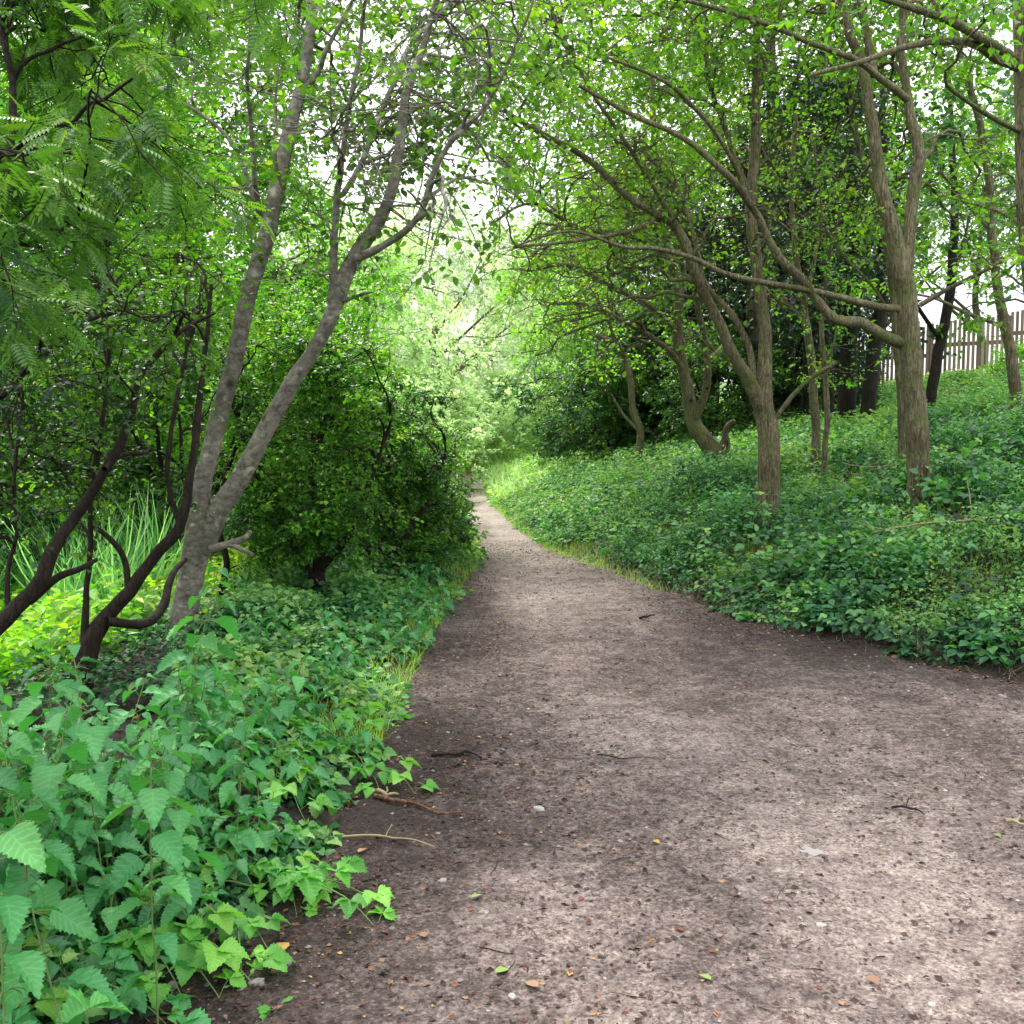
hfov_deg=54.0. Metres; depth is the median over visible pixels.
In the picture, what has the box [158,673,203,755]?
nettle plant
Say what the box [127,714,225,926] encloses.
nettle plant
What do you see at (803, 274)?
broadleaf tree
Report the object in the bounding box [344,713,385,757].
nettle plant
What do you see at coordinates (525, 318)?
willow tree
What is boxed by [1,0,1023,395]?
sky
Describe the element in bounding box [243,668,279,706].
nettle plant
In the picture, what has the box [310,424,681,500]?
grass
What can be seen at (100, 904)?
nettle plant
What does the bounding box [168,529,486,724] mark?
verge undergrowth
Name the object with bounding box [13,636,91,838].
nettle plant
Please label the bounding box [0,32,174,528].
broadleaf tree
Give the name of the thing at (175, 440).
broadleaf tree
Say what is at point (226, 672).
nettle plant
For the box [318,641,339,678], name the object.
nettle plant
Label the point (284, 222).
broadleaf tree
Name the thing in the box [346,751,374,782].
nettle plant
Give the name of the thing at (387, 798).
fallen stick
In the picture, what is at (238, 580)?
nettle plant
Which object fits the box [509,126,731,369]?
broadleaf tree
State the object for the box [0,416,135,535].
bush
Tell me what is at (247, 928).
bramble plant
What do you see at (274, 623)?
nettle plant
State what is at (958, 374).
bush
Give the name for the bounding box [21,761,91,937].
nettle plant
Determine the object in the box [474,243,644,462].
crooked tree
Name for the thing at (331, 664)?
nettle plant
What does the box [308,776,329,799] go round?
nettle plant
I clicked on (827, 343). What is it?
ivy clad tree
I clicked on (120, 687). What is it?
shaded undergrowth
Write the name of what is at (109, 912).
nettle plant
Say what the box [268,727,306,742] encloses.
bramble plant
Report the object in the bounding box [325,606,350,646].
nettle plant
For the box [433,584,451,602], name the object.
nettle plant
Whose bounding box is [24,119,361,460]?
broadleaf tree
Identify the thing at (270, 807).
nettle plant
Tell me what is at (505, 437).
bush
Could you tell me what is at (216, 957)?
bramble plant
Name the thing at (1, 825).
nettle plant
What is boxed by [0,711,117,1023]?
nettle plant
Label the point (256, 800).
bramble plant
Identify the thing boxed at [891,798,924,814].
fallen stick
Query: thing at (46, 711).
nettle plant
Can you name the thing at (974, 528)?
herb undergrowth
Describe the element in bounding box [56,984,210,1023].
bramble plant
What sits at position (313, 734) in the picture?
bramble plant
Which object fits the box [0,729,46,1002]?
nettle plant
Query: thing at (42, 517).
bush
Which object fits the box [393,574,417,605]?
nettle plant
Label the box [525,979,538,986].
fallen leaf
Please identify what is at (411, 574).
nettle plant
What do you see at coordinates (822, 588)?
bramble undergrowth
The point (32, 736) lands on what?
nettle plant
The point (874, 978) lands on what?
fallen leaf
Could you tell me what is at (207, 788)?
nettle plant
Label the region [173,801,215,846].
nettle plant
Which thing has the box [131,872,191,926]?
nettle plant
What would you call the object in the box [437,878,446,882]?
stone
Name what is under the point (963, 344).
picket fence
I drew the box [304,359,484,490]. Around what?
bush
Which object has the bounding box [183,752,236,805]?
nettle plant
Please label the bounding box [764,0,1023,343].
edge tree
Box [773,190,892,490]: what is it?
sapling
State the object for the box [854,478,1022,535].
fallen branch
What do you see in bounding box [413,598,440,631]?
nettle plant
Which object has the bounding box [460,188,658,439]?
willow tree
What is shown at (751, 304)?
tall broadleaf tree
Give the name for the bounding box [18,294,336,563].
bush
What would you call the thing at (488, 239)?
willow tree
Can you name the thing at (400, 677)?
verge grass
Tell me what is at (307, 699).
nettle plant
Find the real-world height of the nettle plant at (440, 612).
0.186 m
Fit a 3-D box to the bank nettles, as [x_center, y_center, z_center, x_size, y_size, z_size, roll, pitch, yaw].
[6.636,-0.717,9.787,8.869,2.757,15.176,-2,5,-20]
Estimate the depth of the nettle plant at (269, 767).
4.41 m
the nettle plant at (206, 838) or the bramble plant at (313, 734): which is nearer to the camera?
the nettle plant at (206, 838)
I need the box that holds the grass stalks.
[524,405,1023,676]
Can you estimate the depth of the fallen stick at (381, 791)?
4.46 m
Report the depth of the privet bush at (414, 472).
10.48 m
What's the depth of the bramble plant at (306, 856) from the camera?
3.60 m
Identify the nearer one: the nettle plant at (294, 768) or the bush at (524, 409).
the nettle plant at (294, 768)
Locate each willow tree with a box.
[217,169,430,367]
[256,201,494,468]
[338,166,545,404]
[414,201,562,397]
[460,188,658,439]
[483,244,608,380]
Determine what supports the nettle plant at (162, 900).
on the ground at (352, 785)
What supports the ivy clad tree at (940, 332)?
on the ground at (352, 785)
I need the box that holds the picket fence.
[818,310,1023,393]
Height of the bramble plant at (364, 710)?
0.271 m
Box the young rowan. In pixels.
[0,220,54,443]
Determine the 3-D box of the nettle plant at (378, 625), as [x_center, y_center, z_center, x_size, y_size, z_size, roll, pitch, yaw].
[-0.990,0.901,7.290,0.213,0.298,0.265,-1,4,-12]
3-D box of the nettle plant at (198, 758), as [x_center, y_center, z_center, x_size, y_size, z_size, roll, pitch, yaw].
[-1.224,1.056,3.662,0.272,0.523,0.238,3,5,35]
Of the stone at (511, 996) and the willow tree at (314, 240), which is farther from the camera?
the willow tree at (314, 240)
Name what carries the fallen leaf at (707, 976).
on the path
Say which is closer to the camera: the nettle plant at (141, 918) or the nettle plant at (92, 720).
the nettle plant at (141, 918)
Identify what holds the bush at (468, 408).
on the ground at (352, 785)
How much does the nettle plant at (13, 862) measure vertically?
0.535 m
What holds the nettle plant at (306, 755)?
on the ground at (352, 785)
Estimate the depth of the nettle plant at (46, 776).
2.63 m
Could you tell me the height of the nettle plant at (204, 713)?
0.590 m
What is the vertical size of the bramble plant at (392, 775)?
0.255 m
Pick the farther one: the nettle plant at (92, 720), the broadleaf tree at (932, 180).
the broadleaf tree at (932, 180)
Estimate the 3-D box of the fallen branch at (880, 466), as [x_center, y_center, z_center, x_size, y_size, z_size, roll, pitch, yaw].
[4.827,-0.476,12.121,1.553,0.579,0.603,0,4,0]
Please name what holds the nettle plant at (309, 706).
on the ground at (352, 785)
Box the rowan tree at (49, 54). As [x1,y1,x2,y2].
[0,0,326,385]
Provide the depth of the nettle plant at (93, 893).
3.13 m
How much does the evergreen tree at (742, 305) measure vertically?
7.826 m
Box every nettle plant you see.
[0,685,104,1006]
[0,686,36,766]
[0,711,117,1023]
[0,720,66,827]
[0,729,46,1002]
[0,738,44,827]
[0,740,62,872]
[0,744,62,1023]
[0,746,26,812]
[0,802,17,933]
[3,788,62,866]
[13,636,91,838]
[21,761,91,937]
[25,694,95,770]
[27,798,72,918]
[31,945,81,989]
[37,748,88,843]
[39,642,147,931]
[45,798,105,934]
[46,692,113,826]
[46,793,95,878]
[48,740,88,774]
[49,758,118,905]
[51,868,119,954]
[68,702,135,887]
[83,673,164,853]
[85,882,140,935]
[86,853,148,920]
[89,729,167,865]
[95,719,202,1023]
[112,709,175,838]
[116,725,192,859]
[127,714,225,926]
[130,865,200,929]
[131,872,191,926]
[136,733,214,853]
[138,814,197,866]
[144,755,205,862]
[145,722,213,849]
[146,567,239,786]
[146,824,201,878]
[146,862,182,891]
[155,663,213,773]
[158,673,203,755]
[159,643,208,767]
[164,672,205,798]
[167,657,227,784]
[168,692,236,802]
[171,630,204,669]
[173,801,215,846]
[180,640,202,665]
[181,654,236,751]
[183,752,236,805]
[185,783,233,839]
[188,802,234,858]
[193,665,246,780]
[193,712,248,818]
[200,882,229,907]
[203,831,216,850]
[209,680,262,774]
[209,700,260,807]
[211,676,279,874]
[213,668,230,712]
[235,567,254,592]
[236,739,271,766]
[239,787,297,852]
[241,606,269,642]
[243,618,256,636]
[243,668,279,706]
[243,689,286,769]
[247,617,269,644]
[248,649,318,758]
[255,663,292,702]
[261,606,275,635]
[262,607,283,635]
[263,748,292,794]
[264,610,288,639]
[266,762,286,781]
[279,755,318,804]
[283,748,336,790]
[285,749,343,808]
[289,676,326,714]
[294,685,334,721]
[298,664,321,700]
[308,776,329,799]
[310,657,340,689]
[314,642,332,661]
[314,686,341,722]
[317,609,326,628]
[318,638,337,660]
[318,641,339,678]
[318,653,350,683]
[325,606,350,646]
[332,639,371,672]
[337,635,356,678]
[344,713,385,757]
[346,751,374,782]
[351,589,370,624]
[352,627,380,659]
[364,615,389,644]
[365,604,381,622]
[380,606,401,631]
[392,620,427,653]
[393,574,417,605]
[394,589,420,609]
[397,568,415,587]
[397,586,417,608]
[398,641,421,666]
[403,604,439,632]
[407,576,426,593]
[408,575,424,593]
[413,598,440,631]
[415,626,434,651]
[416,558,438,585]
[417,584,434,603]
[422,599,444,618]
[424,560,444,586]
[428,604,444,624]
[433,583,453,610]
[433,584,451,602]
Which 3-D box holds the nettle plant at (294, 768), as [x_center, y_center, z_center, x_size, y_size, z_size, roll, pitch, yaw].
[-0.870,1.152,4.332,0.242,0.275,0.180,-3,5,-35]
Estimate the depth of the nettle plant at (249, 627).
7.06 m
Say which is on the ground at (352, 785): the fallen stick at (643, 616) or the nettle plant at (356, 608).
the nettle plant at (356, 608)
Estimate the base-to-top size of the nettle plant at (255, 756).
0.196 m
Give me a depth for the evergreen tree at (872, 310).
23.34 m
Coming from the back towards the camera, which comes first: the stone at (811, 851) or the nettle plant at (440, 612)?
the nettle plant at (440, 612)
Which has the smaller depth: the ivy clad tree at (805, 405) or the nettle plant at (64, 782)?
the nettle plant at (64, 782)
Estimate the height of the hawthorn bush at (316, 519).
3.239 m
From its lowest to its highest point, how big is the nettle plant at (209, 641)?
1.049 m
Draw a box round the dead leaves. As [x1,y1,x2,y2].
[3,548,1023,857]
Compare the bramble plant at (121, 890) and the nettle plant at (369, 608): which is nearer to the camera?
the bramble plant at (121, 890)
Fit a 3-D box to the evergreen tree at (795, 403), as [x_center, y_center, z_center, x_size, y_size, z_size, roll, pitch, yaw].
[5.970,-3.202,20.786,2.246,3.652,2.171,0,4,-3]
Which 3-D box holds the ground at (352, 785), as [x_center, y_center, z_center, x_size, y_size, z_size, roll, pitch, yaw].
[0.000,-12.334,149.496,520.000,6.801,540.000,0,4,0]
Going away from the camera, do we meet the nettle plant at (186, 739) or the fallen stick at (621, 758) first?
the nettle plant at (186, 739)
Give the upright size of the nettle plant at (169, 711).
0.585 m
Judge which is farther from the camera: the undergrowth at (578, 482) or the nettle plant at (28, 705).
the undergrowth at (578, 482)
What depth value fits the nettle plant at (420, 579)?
9.55 m
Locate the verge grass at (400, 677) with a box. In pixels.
[278,487,481,749]
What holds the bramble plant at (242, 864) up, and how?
on the ground at (352, 785)
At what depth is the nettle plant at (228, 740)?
4.18 m
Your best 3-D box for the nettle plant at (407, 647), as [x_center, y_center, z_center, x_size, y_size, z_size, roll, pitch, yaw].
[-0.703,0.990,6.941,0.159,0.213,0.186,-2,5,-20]
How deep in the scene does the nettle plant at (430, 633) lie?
7.44 m
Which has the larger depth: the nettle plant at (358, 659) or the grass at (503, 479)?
the grass at (503, 479)
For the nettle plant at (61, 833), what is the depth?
3.29 m
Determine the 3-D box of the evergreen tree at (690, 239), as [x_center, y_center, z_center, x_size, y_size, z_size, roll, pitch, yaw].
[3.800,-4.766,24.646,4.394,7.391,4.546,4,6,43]
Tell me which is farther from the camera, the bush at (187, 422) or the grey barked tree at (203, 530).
the bush at (187, 422)
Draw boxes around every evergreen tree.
[557,171,742,432]
[646,108,869,415]
[687,103,928,394]
[746,280,839,422]
[795,289,892,422]
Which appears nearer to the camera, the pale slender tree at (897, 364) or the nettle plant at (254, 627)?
the nettle plant at (254, 627)
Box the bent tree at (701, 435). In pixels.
[434,0,787,464]
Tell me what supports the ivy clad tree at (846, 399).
on the ground at (352, 785)
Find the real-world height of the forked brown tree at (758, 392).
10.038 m
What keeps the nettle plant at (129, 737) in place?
on the ground at (352, 785)
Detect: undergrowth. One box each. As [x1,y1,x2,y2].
[0,487,360,685]
[0,589,360,719]
[0,637,416,1023]
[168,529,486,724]
[406,479,488,558]
[459,363,1023,506]
[489,362,1023,547]
[553,390,1023,645]
[603,375,1023,668]
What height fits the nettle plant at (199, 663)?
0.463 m
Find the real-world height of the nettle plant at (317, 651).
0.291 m
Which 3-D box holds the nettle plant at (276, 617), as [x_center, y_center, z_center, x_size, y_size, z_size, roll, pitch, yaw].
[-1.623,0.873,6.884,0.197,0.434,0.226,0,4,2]
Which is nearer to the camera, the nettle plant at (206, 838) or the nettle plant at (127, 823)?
the nettle plant at (127, 823)
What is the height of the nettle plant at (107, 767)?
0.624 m
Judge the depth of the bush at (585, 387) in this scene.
23.19 m
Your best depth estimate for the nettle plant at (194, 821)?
3.62 m
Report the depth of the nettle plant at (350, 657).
6.31 m
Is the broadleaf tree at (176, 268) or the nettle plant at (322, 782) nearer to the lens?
the nettle plant at (322, 782)
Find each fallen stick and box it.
[342,824,433,846]
[373,793,460,814]
[376,786,398,795]
[431,750,481,758]
[597,753,653,758]
[639,614,654,618]
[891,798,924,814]
[1006,815,1023,825]
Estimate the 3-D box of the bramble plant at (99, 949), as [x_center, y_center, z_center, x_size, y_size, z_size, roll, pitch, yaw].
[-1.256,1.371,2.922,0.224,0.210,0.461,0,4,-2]
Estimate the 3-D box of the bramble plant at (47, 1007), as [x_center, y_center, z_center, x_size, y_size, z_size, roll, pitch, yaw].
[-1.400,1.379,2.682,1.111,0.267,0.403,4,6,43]
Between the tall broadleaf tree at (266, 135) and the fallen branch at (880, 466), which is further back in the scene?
the tall broadleaf tree at (266, 135)
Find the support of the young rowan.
on the ground at (352, 785)
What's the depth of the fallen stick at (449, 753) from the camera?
4.99 m
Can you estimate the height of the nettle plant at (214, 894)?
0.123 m
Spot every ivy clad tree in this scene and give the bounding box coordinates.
[705,36,892,421]
[718,36,925,418]
[747,30,941,434]
[769,32,956,424]
[827,50,1016,417]
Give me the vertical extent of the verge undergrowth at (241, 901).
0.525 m
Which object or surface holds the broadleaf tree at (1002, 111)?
on the ground at (352, 785)
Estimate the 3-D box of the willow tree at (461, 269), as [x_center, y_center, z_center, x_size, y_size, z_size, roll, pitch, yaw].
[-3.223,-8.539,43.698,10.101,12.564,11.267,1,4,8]
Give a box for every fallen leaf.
[275,942,288,948]
[495,966,508,971]
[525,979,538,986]
[699,974,710,979]
[866,975,878,983]
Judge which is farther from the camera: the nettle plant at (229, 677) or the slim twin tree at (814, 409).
the slim twin tree at (814, 409)
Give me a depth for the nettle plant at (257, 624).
6.61 m
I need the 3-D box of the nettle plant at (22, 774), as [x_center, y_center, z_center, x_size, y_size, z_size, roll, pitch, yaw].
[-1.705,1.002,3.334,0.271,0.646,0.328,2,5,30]
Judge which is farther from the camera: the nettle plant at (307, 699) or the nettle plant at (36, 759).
the nettle plant at (307, 699)
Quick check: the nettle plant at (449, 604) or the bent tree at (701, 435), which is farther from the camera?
the bent tree at (701, 435)
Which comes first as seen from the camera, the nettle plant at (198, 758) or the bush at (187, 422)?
the nettle plant at (198, 758)
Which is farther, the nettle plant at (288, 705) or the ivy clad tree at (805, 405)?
the ivy clad tree at (805, 405)
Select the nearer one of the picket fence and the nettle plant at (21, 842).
the nettle plant at (21, 842)
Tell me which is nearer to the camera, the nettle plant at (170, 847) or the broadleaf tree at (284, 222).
the nettle plant at (170, 847)
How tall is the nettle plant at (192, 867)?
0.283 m
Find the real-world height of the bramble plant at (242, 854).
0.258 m
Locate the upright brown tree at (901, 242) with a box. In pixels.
[513,0,1019,522]
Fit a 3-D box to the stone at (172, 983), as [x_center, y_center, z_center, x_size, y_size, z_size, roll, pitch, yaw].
[-0.987,1.381,2.926,0.032,0.027,0.046,1,4,12]
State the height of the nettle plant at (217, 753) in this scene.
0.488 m
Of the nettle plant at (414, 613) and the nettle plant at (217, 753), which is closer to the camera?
the nettle plant at (217, 753)
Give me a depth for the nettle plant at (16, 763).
3.59 m
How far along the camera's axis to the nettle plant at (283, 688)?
5.41 m
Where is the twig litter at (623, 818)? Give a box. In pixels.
[163,582,1023,1023]
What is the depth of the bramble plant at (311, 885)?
3.41 m
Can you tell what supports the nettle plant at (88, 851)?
on the ground at (352, 785)
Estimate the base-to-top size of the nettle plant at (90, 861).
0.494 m
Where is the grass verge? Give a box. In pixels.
[482,483,979,590]
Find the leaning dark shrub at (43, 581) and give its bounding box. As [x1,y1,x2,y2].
[0,125,222,635]
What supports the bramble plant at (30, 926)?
on the ground at (352, 785)
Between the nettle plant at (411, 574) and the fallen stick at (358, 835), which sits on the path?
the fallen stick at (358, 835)
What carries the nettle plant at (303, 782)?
on the ground at (352, 785)
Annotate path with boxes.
[137,467,1023,1023]
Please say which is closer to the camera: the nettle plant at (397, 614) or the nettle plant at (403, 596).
the nettle plant at (397, 614)
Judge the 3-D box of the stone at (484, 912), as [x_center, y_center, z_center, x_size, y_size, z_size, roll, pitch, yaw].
[-0.097,1.339,3.359,0.034,0.016,0.026,-1,4,-12]
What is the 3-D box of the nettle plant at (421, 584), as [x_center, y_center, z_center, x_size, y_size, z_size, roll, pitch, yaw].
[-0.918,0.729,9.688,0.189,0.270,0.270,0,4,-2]
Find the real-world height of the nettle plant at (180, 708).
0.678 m
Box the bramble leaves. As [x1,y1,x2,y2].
[560,396,1023,648]
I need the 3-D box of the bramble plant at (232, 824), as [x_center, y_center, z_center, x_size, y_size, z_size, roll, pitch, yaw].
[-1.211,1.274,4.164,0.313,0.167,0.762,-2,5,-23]
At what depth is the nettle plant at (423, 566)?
10.36 m
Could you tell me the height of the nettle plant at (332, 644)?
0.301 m
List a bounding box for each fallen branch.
[842,449,960,473]
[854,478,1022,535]
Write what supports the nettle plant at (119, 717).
on the ground at (352, 785)
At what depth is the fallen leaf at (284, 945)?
3.15 m
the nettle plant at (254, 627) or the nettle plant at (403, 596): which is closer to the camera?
the nettle plant at (254, 627)
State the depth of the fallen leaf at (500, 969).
2.99 m
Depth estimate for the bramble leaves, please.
10.30 m
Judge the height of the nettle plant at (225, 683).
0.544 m
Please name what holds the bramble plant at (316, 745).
on the ground at (352, 785)
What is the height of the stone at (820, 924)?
0.016 m
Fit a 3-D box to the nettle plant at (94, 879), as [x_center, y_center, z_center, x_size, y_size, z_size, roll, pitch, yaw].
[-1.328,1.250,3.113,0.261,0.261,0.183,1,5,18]
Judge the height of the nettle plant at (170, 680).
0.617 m
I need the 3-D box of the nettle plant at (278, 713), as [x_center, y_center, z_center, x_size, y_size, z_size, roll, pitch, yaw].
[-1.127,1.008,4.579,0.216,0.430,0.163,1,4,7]
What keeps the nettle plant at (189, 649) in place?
on the ground at (352, 785)
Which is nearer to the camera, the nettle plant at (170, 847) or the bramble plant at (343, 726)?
the nettle plant at (170, 847)
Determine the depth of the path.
4.03 m
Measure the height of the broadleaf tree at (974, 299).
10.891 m
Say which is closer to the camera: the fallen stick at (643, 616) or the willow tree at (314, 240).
the fallen stick at (643, 616)
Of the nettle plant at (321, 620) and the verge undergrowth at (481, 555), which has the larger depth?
the verge undergrowth at (481, 555)
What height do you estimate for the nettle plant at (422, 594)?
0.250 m
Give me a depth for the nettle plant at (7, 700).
3.63 m
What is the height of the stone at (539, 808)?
0.026 m
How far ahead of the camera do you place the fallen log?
5.56 m
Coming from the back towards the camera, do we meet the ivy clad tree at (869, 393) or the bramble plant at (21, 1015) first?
the ivy clad tree at (869, 393)
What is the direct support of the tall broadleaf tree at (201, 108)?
on the ground at (352, 785)
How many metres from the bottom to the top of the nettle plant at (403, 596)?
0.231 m
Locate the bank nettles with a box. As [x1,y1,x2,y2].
[572,383,1023,593]
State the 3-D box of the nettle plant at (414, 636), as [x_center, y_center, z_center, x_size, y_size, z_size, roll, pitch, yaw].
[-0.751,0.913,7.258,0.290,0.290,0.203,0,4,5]
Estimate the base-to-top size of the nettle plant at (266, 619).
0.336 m
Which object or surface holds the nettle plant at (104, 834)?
on the ground at (352, 785)
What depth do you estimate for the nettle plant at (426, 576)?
10.28 m
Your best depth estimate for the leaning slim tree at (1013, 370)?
12.72 m
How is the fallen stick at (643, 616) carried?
on the path
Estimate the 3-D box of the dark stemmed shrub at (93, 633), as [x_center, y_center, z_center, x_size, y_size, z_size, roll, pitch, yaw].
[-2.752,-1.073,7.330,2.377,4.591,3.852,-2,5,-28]
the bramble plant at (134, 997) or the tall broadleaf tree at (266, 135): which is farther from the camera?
the tall broadleaf tree at (266, 135)
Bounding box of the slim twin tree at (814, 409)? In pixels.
[739,90,882,483]
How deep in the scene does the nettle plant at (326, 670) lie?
6.03 m
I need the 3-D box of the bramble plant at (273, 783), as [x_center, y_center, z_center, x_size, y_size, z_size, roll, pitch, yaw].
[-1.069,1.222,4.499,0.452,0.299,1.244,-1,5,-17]
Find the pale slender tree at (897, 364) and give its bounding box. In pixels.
[771,71,964,482]
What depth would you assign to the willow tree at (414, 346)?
33.28 m
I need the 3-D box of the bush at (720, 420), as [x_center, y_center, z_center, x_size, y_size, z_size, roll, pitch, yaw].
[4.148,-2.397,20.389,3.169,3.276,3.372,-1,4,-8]
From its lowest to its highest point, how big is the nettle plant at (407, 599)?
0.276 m
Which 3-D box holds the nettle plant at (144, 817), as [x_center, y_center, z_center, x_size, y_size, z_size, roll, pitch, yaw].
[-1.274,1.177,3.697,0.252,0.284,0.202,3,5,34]
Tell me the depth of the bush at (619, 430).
22.35 m
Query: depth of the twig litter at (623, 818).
4.59 m
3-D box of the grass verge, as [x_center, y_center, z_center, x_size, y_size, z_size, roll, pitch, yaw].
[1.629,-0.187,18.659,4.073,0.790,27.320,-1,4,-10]
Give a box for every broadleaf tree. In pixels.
[0,0,259,489]
[0,0,409,354]
[0,16,331,530]
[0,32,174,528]
[0,50,243,472]
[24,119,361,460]
[124,106,439,444]
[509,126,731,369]
[567,101,816,414]
[581,0,992,421]
[693,112,901,362]
[791,54,1014,377]
[899,80,1022,366]
[927,64,1017,256]
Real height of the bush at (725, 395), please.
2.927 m
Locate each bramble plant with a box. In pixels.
[0,1004,116,1023]
[1,987,69,1020]
[23,907,250,997]
[24,921,50,958]
[56,931,120,973]
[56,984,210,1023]
[58,948,194,1023]
[68,876,295,1021]
[82,887,141,912]
[134,824,264,891]
[157,855,396,924]
[166,885,290,972]
[192,805,297,906]
[209,793,246,833]
[212,840,334,916]
[224,741,334,846]
[233,795,283,832]
[240,827,340,909]
[249,720,354,804]
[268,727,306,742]
[270,722,330,776]
[271,711,341,806]
[296,697,410,730]
[336,739,440,797]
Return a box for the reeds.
[0,475,285,635]
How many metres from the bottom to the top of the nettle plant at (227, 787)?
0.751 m
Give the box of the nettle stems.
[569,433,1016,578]
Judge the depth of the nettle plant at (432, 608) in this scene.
8.66 m
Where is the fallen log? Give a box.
[7,689,170,737]
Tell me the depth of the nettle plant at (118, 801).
3.48 m
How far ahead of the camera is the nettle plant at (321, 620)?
7.20 m
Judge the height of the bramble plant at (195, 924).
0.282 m
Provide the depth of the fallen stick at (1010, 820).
4.10 m
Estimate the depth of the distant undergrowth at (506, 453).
27.27 m
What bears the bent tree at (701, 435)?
on the ground at (352, 785)
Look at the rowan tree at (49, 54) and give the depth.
3.82 m
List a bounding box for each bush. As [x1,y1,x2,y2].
[0,361,144,596]
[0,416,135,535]
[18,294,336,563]
[111,400,320,511]
[175,267,424,598]
[187,324,433,542]
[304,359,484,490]
[327,365,481,581]
[383,370,504,486]
[399,400,489,556]
[437,369,525,472]
[458,362,555,440]
[479,341,582,450]
[483,325,659,477]
[531,335,676,464]
[550,283,742,458]
[642,314,808,446]
[712,322,838,418]
[939,363,977,387]
[977,338,1023,379]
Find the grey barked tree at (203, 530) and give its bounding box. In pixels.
[55,0,638,645]
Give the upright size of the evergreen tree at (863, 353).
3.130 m
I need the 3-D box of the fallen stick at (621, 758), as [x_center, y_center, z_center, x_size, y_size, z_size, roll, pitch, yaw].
[0.552,1.205,4.936,0.286,0.024,0.062,2,5,21]
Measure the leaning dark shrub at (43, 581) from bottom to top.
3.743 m
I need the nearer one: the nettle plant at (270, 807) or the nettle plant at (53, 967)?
the nettle plant at (53, 967)
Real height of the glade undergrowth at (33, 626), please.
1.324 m
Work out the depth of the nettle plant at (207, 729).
4.49 m
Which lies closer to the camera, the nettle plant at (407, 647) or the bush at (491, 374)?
the nettle plant at (407, 647)
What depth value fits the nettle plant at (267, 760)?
4.42 m
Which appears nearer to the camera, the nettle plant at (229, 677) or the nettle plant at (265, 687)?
the nettle plant at (229, 677)
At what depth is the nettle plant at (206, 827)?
3.81 m
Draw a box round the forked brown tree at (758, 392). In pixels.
[376,0,878,547]
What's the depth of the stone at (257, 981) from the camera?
2.93 m
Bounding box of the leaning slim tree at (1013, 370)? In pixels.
[895,0,1023,447]
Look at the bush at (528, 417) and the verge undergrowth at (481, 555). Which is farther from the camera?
the bush at (528, 417)
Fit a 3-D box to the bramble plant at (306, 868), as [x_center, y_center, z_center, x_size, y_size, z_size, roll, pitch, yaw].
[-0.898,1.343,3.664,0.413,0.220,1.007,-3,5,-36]
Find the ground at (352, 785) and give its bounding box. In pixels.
[0,381,1023,1023]
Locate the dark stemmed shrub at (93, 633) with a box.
[0,78,309,693]
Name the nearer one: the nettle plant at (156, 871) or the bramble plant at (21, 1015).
the bramble plant at (21, 1015)
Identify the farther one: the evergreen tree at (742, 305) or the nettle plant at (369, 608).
the evergreen tree at (742, 305)
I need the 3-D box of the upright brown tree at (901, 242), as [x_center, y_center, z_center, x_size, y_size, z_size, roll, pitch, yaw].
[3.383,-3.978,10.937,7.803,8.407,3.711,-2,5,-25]
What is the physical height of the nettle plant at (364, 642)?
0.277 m
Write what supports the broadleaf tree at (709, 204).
on the ground at (352, 785)
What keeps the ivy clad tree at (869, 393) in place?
on the ground at (352, 785)
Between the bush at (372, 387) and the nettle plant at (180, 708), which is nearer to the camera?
the nettle plant at (180, 708)
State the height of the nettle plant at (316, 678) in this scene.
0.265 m
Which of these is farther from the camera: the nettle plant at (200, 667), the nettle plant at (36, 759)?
the nettle plant at (200, 667)
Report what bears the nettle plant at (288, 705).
on the ground at (352, 785)
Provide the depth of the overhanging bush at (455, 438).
13.13 m
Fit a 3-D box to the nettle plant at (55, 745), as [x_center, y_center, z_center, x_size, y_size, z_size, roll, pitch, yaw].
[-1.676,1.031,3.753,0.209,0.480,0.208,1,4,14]
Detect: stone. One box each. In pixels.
[168,981,177,991]
[248,977,264,985]
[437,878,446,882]
[478,910,487,914]
[508,992,515,999]
[533,805,544,810]
[799,846,827,856]
[816,922,826,927]

